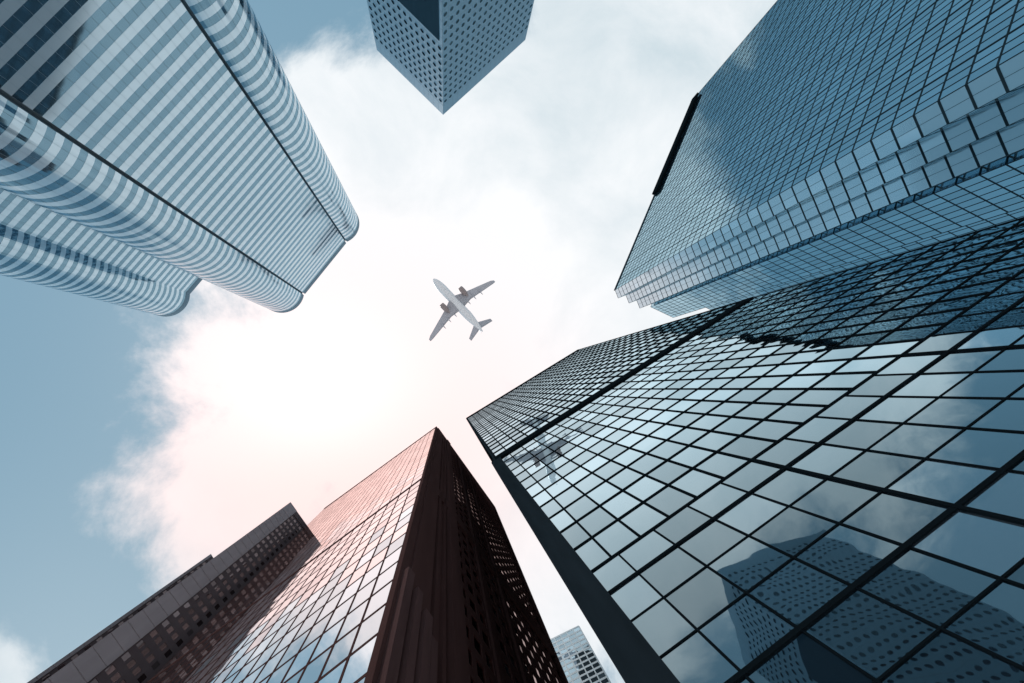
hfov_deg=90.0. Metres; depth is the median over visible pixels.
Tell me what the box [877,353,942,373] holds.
window
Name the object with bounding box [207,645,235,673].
window
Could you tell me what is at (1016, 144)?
window
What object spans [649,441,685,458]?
window
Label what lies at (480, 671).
window
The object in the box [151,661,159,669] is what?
window
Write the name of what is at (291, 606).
window
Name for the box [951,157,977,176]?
window
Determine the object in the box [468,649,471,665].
window
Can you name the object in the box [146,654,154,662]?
window
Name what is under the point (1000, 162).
window
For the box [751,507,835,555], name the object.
window
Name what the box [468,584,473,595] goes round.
window
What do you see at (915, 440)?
window
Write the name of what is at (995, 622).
window
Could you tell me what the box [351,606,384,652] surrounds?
window
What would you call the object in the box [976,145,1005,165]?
window
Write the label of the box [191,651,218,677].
window
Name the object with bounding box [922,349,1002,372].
window
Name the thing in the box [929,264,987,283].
window
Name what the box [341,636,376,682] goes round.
window
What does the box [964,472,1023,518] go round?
window
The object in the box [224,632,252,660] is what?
window
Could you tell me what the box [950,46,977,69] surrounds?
window
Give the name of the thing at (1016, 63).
window
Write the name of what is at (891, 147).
window
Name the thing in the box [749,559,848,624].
window
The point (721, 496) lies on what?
window
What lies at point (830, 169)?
window
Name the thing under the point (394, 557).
window
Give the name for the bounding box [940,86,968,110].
window
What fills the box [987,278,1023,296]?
window
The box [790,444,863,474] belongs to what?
window
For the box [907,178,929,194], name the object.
window
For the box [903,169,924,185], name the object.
window
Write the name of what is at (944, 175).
window
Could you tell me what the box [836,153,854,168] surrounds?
window
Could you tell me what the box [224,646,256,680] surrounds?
window
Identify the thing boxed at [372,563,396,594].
window
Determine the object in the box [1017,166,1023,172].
window
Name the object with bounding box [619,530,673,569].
window
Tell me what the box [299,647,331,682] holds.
window
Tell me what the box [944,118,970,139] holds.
window
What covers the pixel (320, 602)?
window
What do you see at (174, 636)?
window
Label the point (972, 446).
window
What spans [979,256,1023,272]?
window
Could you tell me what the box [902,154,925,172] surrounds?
window
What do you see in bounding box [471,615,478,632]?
window
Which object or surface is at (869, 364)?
window
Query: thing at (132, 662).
window
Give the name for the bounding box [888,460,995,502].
window
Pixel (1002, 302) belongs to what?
window
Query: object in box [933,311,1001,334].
window
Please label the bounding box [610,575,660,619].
window
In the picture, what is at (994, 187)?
window
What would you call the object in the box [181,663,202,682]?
window
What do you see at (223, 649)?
window
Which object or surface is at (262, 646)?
window
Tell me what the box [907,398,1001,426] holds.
window
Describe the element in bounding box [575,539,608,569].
window
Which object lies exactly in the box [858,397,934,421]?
window
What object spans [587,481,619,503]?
window
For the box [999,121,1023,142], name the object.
window
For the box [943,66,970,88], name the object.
window
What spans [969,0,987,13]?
window
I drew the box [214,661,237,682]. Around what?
window
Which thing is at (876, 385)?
window
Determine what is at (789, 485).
window
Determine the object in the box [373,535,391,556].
window
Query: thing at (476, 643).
window
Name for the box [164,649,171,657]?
window
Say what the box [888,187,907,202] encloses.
window
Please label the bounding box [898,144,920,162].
window
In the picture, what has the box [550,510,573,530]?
window
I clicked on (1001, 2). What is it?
window
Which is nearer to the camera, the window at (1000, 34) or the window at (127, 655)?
the window at (127, 655)
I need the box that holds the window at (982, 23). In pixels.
[959,17,986,41]
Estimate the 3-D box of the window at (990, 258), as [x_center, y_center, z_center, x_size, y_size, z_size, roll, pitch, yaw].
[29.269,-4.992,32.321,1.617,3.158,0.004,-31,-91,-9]
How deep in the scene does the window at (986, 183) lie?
83.06 m
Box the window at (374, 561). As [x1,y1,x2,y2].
[367,547,387,570]
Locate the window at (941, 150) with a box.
[924,143,949,162]
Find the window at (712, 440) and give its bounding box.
[691,432,736,449]
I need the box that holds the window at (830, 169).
[820,163,837,177]
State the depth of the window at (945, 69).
74.75 m
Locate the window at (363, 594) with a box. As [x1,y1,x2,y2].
[349,579,375,611]
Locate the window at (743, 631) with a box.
[699,594,794,668]
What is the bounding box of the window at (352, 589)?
[337,576,362,606]
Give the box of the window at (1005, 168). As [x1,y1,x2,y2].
[982,165,1011,178]
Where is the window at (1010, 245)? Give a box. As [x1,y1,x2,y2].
[965,239,1023,259]
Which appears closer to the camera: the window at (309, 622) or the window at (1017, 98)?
the window at (309, 622)
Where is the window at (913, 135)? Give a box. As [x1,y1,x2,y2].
[897,127,920,147]
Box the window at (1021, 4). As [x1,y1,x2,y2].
[1016,0,1023,11]
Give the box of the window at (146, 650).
[141,647,149,655]
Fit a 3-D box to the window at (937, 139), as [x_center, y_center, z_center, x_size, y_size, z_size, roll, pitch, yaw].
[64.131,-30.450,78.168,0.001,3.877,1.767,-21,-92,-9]
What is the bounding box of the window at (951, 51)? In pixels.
[931,46,955,67]
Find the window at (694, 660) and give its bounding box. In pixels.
[661,632,737,682]
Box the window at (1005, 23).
[981,16,1011,42]
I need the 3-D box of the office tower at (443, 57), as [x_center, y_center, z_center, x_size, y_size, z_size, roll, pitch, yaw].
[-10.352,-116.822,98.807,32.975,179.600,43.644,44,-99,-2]
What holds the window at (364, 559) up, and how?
in the office tower at (403, 566)
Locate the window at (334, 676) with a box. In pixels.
[318,660,345,682]
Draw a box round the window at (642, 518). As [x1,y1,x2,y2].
[620,503,665,534]
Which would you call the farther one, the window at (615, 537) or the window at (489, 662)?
the window at (489, 662)
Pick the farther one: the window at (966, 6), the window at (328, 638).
the window at (966, 6)
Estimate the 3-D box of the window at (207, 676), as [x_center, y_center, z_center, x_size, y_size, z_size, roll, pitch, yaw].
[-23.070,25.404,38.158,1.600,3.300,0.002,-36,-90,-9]
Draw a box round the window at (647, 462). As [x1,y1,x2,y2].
[628,454,664,473]
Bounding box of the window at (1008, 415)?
[970,399,1023,430]
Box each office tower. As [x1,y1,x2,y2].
[0,0,358,316]
[27,554,212,682]
[42,502,306,682]
[147,426,568,682]
[367,0,533,114]
[466,217,1023,682]
[551,626,610,682]
[614,0,1023,317]
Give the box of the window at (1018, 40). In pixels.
[1002,33,1023,53]
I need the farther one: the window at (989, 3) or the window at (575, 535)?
the window at (989, 3)
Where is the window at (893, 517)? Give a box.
[842,492,947,542]
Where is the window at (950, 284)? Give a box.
[912,277,968,295]
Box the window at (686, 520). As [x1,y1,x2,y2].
[655,506,709,542]
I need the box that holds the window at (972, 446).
[928,429,1023,467]
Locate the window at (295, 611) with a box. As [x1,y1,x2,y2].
[282,599,306,625]
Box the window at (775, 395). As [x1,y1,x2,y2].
[755,389,804,402]
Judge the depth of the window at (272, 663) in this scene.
29.87 m
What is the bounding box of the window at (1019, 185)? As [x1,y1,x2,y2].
[1005,181,1023,190]
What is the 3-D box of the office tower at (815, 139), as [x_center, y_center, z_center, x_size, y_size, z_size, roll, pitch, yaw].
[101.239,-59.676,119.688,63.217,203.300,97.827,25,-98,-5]
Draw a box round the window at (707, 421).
[689,415,727,429]
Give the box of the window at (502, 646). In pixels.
[499,639,505,654]
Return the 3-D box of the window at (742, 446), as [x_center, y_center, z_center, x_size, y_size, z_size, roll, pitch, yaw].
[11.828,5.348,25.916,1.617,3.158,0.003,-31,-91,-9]
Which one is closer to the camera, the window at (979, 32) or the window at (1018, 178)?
the window at (979, 32)
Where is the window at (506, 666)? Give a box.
[504,661,511,678]
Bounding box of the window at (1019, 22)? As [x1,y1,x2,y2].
[1009,16,1023,31]
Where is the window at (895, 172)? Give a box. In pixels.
[882,165,903,181]
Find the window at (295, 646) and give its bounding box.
[275,630,309,669]
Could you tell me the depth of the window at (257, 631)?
41.90 m
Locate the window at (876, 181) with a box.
[864,175,883,190]
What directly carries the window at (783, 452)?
in the office tower at (820, 479)
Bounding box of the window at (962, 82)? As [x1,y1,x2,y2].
[940,76,967,98]
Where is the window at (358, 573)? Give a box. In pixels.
[347,561,369,586]
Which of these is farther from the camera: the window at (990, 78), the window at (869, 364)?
the window at (990, 78)
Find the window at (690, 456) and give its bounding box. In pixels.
[669,446,712,466]
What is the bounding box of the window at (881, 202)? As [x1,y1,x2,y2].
[870,196,888,210]
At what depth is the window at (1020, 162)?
76.26 m
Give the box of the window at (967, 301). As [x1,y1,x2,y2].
[920,294,985,313]
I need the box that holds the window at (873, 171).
[860,165,879,181]
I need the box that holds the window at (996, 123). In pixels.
[975,115,1005,138]
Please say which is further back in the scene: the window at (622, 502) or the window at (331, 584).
the window at (331, 584)
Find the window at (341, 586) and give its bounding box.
[327,574,351,601]
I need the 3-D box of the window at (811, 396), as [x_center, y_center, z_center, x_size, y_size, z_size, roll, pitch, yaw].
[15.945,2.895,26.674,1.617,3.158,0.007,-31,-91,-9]
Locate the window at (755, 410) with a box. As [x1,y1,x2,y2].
[734,403,781,417]
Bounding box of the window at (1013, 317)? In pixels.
[983,308,1023,328]
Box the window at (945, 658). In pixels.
[881,631,1023,682]
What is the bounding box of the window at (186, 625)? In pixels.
[182,623,188,629]
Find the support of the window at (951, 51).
in the office tower at (815, 139)
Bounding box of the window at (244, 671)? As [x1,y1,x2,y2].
[232,653,261,682]
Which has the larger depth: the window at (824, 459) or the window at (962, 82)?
the window at (962, 82)
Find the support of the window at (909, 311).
in the office tower at (820, 479)
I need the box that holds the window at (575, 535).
[561,523,589,547]
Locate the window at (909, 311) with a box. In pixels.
[875,304,928,320]
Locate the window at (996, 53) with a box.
[971,47,1001,71]
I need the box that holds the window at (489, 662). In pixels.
[485,652,493,672]
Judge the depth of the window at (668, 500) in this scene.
25.11 m
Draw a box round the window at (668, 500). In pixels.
[645,486,693,514]
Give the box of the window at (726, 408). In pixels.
[709,402,748,414]
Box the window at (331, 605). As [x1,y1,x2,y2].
[315,592,342,623]
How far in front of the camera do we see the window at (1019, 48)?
63.00 m
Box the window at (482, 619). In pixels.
[479,612,485,626]
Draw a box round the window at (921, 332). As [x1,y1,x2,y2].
[877,324,942,342]
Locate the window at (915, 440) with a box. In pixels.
[870,424,961,456]
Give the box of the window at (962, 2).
[949,0,968,14]
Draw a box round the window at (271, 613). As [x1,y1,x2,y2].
[258,605,279,626]
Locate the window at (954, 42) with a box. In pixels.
[934,37,958,58]
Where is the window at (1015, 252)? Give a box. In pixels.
[998,247,1023,259]
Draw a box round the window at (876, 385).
[847,374,912,394]
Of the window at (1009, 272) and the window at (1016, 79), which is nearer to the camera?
the window at (1009, 272)
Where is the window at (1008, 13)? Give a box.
[984,5,1015,32]
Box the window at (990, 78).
[968,68,999,94]
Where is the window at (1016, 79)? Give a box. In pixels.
[1005,68,1023,90]
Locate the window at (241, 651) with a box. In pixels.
[224,640,253,669]
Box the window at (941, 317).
[899,309,963,327]
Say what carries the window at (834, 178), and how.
in the office tower at (815, 139)
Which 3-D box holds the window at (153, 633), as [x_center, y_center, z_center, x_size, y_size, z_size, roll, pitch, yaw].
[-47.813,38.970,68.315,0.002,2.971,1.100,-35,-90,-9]
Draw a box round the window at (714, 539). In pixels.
[679,520,745,563]
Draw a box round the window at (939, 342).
[907,331,973,352]
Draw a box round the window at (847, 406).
[817,396,880,417]
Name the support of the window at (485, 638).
in the office tower at (403, 566)
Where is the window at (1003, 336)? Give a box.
[956,326,1023,348]
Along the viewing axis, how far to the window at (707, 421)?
32.39 m
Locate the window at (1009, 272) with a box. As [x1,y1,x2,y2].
[959,265,1023,286]
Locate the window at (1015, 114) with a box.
[1004,103,1023,124]
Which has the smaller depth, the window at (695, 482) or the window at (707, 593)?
the window at (707, 593)
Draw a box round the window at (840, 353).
[816,345,869,360]
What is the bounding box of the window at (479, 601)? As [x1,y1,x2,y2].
[477,596,482,608]
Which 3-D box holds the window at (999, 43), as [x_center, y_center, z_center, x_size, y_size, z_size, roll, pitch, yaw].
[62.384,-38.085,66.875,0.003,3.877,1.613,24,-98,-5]
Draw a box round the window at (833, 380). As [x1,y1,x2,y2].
[812,373,872,387]
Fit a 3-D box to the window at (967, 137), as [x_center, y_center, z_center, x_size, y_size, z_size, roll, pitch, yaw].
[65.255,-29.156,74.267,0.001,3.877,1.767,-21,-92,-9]
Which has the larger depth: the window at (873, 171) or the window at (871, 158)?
the window at (873, 171)
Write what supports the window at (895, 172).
in the office tower at (815, 139)
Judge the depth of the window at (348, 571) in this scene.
40.12 m
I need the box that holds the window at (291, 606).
[277,596,300,620]
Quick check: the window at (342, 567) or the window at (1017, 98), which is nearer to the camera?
the window at (342, 567)
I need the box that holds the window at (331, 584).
[319,573,341,597]
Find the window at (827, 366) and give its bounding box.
[796,360,847,373]
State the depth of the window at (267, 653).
32.85 m
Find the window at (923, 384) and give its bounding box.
[891,373,969,395]
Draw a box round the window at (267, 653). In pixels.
[248,638,281,674]
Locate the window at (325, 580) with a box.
[313,571,333,592]
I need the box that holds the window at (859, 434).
[823,420,898,448]
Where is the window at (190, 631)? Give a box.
[187,629,193,635]
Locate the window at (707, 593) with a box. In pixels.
[665,567,743,627]
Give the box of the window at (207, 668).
[193,659,217,682]
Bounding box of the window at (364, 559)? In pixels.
[356,547,375,569]
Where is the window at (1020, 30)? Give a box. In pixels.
[1005,25,1023,43]
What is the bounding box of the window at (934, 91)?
[918,83,942,103]
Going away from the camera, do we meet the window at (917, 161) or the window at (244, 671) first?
the window at (244, 671)
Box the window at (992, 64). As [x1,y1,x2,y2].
[968,57,998,81]
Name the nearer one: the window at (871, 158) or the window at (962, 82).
the window at (962, 82)
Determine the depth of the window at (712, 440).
29.00 m
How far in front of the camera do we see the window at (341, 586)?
36.84 m
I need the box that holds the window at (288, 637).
[271,622,302,656]
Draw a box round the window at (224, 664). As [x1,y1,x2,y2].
[206,652,236,682]
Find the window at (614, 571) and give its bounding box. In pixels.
[592,555,634,590]
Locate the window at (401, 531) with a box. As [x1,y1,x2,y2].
[391,522,408,542]
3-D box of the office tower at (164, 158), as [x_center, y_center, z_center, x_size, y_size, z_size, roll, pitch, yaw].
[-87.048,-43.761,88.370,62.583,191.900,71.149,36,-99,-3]
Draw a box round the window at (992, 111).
[970,103,999,126]
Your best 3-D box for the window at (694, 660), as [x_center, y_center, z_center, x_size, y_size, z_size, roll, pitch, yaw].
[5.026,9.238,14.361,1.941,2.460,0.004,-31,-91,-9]
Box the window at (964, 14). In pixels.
[943,9,968,32]
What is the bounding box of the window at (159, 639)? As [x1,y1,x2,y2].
[154,636,162,643]
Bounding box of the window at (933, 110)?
[915,102,941,124]
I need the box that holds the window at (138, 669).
[132,666,140,675]
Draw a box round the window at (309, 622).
[294,607,322,639]
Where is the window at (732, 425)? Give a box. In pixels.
[714,417,759,433]
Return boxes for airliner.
[429,279,494,340]
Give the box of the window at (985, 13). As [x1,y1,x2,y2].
[963,7,990,31]
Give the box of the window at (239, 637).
[224,628,249,652]
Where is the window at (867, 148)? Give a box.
[853,142,873,159]
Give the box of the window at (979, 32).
[956,27,983,50]
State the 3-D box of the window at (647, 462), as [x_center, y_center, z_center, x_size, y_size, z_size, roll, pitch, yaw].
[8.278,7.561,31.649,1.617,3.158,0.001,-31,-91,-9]
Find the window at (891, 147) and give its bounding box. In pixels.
[876,140,898,158]
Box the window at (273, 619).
[261,608,284,632]
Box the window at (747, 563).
[709,537,790,590]
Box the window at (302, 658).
[282,637,319,682]
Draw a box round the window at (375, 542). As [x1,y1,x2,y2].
[363,536,380,554]
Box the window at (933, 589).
[860,549,995,625]
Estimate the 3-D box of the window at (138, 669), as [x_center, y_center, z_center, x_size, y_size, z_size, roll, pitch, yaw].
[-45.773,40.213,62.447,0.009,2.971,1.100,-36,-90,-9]
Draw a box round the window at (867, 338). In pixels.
[836,331,889,346]
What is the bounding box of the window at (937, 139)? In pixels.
[920,131,944,151]
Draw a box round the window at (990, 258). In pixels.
[947,251,1006,271]
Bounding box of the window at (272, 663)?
[254,646,287,682]
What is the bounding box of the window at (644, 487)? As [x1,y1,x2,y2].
[625,476,664,499]
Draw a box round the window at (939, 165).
[924,158,947,175]
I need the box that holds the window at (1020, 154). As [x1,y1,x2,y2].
[1008,150,1023,162]
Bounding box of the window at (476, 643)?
[473,635,481,656]
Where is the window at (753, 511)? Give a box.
[717,494,786,533]
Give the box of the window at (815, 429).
[787,417,847,441]
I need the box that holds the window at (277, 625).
[264,612,289,638]
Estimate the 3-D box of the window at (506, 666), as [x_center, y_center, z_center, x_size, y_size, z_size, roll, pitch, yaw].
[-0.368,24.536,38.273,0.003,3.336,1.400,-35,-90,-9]
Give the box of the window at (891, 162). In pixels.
[878,155,898,172]
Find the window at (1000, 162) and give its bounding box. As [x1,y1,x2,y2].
[981,157,1005,173]
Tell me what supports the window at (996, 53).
in the office tower at (815, 139)
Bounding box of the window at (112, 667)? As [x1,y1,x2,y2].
[105,664,115,674]
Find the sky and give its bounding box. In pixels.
[0,0,776,682]
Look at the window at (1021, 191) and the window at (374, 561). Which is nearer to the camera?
the window at (374, 561)
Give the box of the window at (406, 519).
[395,513,410,530]
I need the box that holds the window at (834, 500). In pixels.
[791,479,878,521]
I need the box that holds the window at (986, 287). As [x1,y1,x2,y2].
[940,279,1006,299]
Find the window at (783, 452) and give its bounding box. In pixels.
[755,439,815,464]
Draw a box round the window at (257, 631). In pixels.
[243,620,268,645]
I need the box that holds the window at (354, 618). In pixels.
[337,599,368,639]
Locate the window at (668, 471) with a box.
[647,461,689,482]
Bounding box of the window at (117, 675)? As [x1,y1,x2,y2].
[110,672,120,682]
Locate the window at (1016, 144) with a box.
[1004,135,1023,153]
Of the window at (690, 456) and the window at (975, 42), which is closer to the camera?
the window at (690, 456)
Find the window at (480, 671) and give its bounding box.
[476,661,484,682]
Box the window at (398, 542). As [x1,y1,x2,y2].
[386,533,405,556]
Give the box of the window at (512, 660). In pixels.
[509,653,516,669]
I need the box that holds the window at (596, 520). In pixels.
[578,507,615,534]
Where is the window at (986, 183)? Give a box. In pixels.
[965,180,993,191]
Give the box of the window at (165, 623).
[162,620,169,627]
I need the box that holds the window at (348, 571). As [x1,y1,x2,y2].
[337,560,358,583]
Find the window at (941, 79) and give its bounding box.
[921,74,945,94]
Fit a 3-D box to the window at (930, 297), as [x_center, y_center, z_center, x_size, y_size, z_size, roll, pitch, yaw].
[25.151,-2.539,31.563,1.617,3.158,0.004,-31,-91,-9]
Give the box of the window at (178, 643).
[176,639,182,646]
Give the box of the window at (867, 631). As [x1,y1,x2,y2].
[805,589,936,677]
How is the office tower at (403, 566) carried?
on the ground
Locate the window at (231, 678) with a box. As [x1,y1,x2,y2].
[224,670,239,682]
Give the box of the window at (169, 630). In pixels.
[166,626,173,633]
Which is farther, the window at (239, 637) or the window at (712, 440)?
the window at (239, 637)
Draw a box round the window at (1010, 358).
[977,347,1023,370]
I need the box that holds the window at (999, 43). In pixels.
[974,37,1004,62]
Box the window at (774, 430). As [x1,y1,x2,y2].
[743,420,799,439]
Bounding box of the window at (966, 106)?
[945,98,974,122]
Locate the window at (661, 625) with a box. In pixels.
[632,599,694,655]
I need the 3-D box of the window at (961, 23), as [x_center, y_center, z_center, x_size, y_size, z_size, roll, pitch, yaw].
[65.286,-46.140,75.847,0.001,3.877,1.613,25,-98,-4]
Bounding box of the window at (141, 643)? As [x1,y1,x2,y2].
[136,640,144,648]
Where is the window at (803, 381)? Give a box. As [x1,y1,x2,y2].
[776,375,825,387]
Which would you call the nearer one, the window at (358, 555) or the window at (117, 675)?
the window at (358, 555)
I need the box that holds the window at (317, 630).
[301,612,332,649]
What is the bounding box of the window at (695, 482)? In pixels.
[670,469,720,495]
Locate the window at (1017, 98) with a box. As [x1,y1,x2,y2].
[999,88,1023,111]
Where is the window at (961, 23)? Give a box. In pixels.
[940,18,965,40]
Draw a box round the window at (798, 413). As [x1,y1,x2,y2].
[767,405,823,421]
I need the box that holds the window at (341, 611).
[325,595,354,630]
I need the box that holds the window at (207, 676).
[199,667,217,682]
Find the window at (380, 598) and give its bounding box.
[363,582,391,619]
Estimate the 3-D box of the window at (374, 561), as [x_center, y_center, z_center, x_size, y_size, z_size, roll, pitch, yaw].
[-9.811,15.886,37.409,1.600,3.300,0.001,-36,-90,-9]
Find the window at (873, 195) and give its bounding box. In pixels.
[867,187,884,201]
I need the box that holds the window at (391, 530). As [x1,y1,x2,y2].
[379,525,395,542]
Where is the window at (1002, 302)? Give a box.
[960,292,1023,315]
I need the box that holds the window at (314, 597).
[301,586,324,610]
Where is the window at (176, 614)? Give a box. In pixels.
[173,611,179,617]
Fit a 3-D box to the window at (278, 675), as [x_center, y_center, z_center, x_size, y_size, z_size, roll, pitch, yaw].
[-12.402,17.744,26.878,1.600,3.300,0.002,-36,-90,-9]
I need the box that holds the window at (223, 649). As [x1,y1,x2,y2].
[207,639,234,665]
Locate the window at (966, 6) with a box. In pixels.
[946,0,971,23]
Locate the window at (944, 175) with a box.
[928,168,951,185]
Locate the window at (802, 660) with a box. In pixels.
[747,632,872,682]
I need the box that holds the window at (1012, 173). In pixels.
[989,170,1020,182]
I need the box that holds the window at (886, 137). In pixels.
[872,130,893,148]
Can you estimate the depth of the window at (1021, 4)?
65.09 m
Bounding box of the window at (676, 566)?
[640,547,703,595]
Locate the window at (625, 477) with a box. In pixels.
[608,468,641,488]
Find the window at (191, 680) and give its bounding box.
[186,672,199,682]
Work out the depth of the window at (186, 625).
74.14 m
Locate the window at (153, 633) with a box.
[150,629,157,637]
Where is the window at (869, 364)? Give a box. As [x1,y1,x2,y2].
[835,356,896,371]
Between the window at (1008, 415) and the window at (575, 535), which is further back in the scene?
the window at (575, 535)
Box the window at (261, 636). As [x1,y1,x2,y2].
[244,625,272,654]
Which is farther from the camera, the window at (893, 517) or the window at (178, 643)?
the window at (178, 643)
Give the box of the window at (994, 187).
[973,184,1000,195]
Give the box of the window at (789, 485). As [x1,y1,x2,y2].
[753,469,824,504]
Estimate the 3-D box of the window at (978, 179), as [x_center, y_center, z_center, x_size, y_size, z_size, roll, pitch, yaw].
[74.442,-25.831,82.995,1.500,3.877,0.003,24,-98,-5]
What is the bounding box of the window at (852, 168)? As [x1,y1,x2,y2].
[840,162,858,178]
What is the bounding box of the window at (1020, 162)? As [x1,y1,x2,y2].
[1008,158,1023,167]
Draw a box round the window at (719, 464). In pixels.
[695,453,747,476]
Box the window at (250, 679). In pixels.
[243,664,264,682]
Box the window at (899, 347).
[857,340,919,356]
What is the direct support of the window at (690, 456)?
in the office tower at (820, 479)
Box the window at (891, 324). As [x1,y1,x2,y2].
[856,317,909,333]
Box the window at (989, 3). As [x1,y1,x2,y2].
[966,0,992,22]
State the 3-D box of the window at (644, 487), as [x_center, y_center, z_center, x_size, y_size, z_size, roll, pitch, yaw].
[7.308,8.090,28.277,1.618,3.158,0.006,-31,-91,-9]
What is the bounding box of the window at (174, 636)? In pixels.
[171,632,178,639]
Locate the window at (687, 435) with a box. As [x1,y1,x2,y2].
[668,428,707,443]
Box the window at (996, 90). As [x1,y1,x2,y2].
[973,81,1005,107]
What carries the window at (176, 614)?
in the office tower at (148, 643)
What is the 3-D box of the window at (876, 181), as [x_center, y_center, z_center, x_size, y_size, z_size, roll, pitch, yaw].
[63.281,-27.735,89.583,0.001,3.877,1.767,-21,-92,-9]
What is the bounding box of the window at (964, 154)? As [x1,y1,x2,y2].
[946,146,972,165]
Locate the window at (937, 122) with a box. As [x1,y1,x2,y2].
[920,114,945,135]
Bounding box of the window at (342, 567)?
[330,559,349,579]
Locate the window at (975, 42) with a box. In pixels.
[953,36,980,60]
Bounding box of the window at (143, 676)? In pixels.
[137,673,146,682]
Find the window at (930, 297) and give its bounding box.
[892,290,949,308]
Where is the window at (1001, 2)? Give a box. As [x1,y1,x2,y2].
[991,0,1008,12]
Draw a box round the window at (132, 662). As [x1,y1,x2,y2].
[127,659,135,668]
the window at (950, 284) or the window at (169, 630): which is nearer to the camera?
the window at (950, 284)
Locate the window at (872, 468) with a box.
[833,451,921,487]
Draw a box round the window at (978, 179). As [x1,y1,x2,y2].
[958,176,985,187]
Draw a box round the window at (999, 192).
[980,188,1008,199]
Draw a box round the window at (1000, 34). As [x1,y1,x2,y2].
[978,26,1008,51]
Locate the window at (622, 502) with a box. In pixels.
[601,491,639,517]
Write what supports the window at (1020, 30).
in the office tower at (815, 139)
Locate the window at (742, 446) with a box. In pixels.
[720,436,773,457]
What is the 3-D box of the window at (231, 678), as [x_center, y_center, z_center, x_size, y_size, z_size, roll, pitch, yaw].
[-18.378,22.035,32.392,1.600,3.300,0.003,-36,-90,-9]
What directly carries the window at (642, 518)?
in the office tower at (820, 479)
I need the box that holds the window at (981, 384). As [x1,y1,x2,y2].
[942,371,1023,396]
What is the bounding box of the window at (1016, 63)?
[999,52,1023,77]
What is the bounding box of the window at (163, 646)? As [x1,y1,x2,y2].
[159,643,166,650]
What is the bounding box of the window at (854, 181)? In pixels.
[844,175,861,189]
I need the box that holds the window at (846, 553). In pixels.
[796,525,899,582]
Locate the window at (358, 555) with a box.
[346,547,365,567]
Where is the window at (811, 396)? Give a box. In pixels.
[790,389,847,404]
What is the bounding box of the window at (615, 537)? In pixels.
[594,521,637,554]
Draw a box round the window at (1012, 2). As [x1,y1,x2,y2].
[988,0,1016,22]
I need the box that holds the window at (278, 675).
[268,657,294,682]
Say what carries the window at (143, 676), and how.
in the office tower at (148, 643)
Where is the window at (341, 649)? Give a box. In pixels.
[321,626,358,676]
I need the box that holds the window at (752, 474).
[722,461,780,490]
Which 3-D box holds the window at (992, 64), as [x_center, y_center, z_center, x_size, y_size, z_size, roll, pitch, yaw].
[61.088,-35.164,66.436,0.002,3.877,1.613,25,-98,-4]
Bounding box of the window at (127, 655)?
[121,652,130,661]
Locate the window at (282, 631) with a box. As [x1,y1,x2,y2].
[266,617,295,648]
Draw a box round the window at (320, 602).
[308,589,332,615]
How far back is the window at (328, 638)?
27.29 m
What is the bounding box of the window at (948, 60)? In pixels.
[928,55,952,76]
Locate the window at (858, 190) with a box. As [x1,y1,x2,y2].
[847,184,864,198]
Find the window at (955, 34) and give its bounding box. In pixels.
[937,28,961,49]
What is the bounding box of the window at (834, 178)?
[824,171,841,186]
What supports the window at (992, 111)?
in the office tower at (815, 139)
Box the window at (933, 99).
[915,93,939,112]
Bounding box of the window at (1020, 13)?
[1013,8,1023,21]
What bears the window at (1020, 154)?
in the office tower at (815, 139)
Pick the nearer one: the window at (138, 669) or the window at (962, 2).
the window at (138, 669)
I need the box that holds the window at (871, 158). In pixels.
[857,151,877,168]
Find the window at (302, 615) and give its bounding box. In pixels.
[288,602,314,631]
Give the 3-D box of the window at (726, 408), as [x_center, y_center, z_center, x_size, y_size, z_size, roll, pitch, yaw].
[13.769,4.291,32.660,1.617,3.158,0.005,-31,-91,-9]
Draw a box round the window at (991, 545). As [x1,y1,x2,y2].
[912,510,1023,575]
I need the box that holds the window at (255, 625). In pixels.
[241,617,264,639]
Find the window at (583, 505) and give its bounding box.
[565,495,597,519]
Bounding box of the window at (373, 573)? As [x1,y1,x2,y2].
[358,561,382,590]
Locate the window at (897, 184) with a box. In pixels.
[884,178,903,193]
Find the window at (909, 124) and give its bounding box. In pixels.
[893,117,916,137]
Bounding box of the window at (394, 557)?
[380,547,401,573]
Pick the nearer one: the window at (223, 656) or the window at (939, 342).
the window at (939, 342)
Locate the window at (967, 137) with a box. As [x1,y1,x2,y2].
[948,129,975,150]
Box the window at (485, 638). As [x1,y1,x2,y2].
[482,630,489,648]
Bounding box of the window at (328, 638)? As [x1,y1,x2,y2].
[310,619,343,660]
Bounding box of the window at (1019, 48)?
[999,42,1023,63]
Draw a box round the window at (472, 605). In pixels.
[469,598,475,612]
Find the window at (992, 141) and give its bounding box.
[972,134,1000,154]
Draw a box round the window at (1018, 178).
[997,174,1023,186]
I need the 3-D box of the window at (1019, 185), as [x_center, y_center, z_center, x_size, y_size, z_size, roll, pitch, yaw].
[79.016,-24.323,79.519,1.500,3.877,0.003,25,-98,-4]
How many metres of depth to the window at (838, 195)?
119.54 m
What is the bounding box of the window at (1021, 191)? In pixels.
[1013,188,1023,194]
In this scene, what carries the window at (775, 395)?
in the office tower at (820, 479)
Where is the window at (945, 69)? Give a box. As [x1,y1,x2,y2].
[925,64,949,84]
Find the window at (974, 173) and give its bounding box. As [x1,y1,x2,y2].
[957,168,979,183]
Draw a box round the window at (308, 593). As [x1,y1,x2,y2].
[295,583,317,606]
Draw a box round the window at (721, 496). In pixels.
[689,483,746,516]
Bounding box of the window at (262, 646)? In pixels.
[245,631,276,664]
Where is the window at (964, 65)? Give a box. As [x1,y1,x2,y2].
[946,56,973,79]

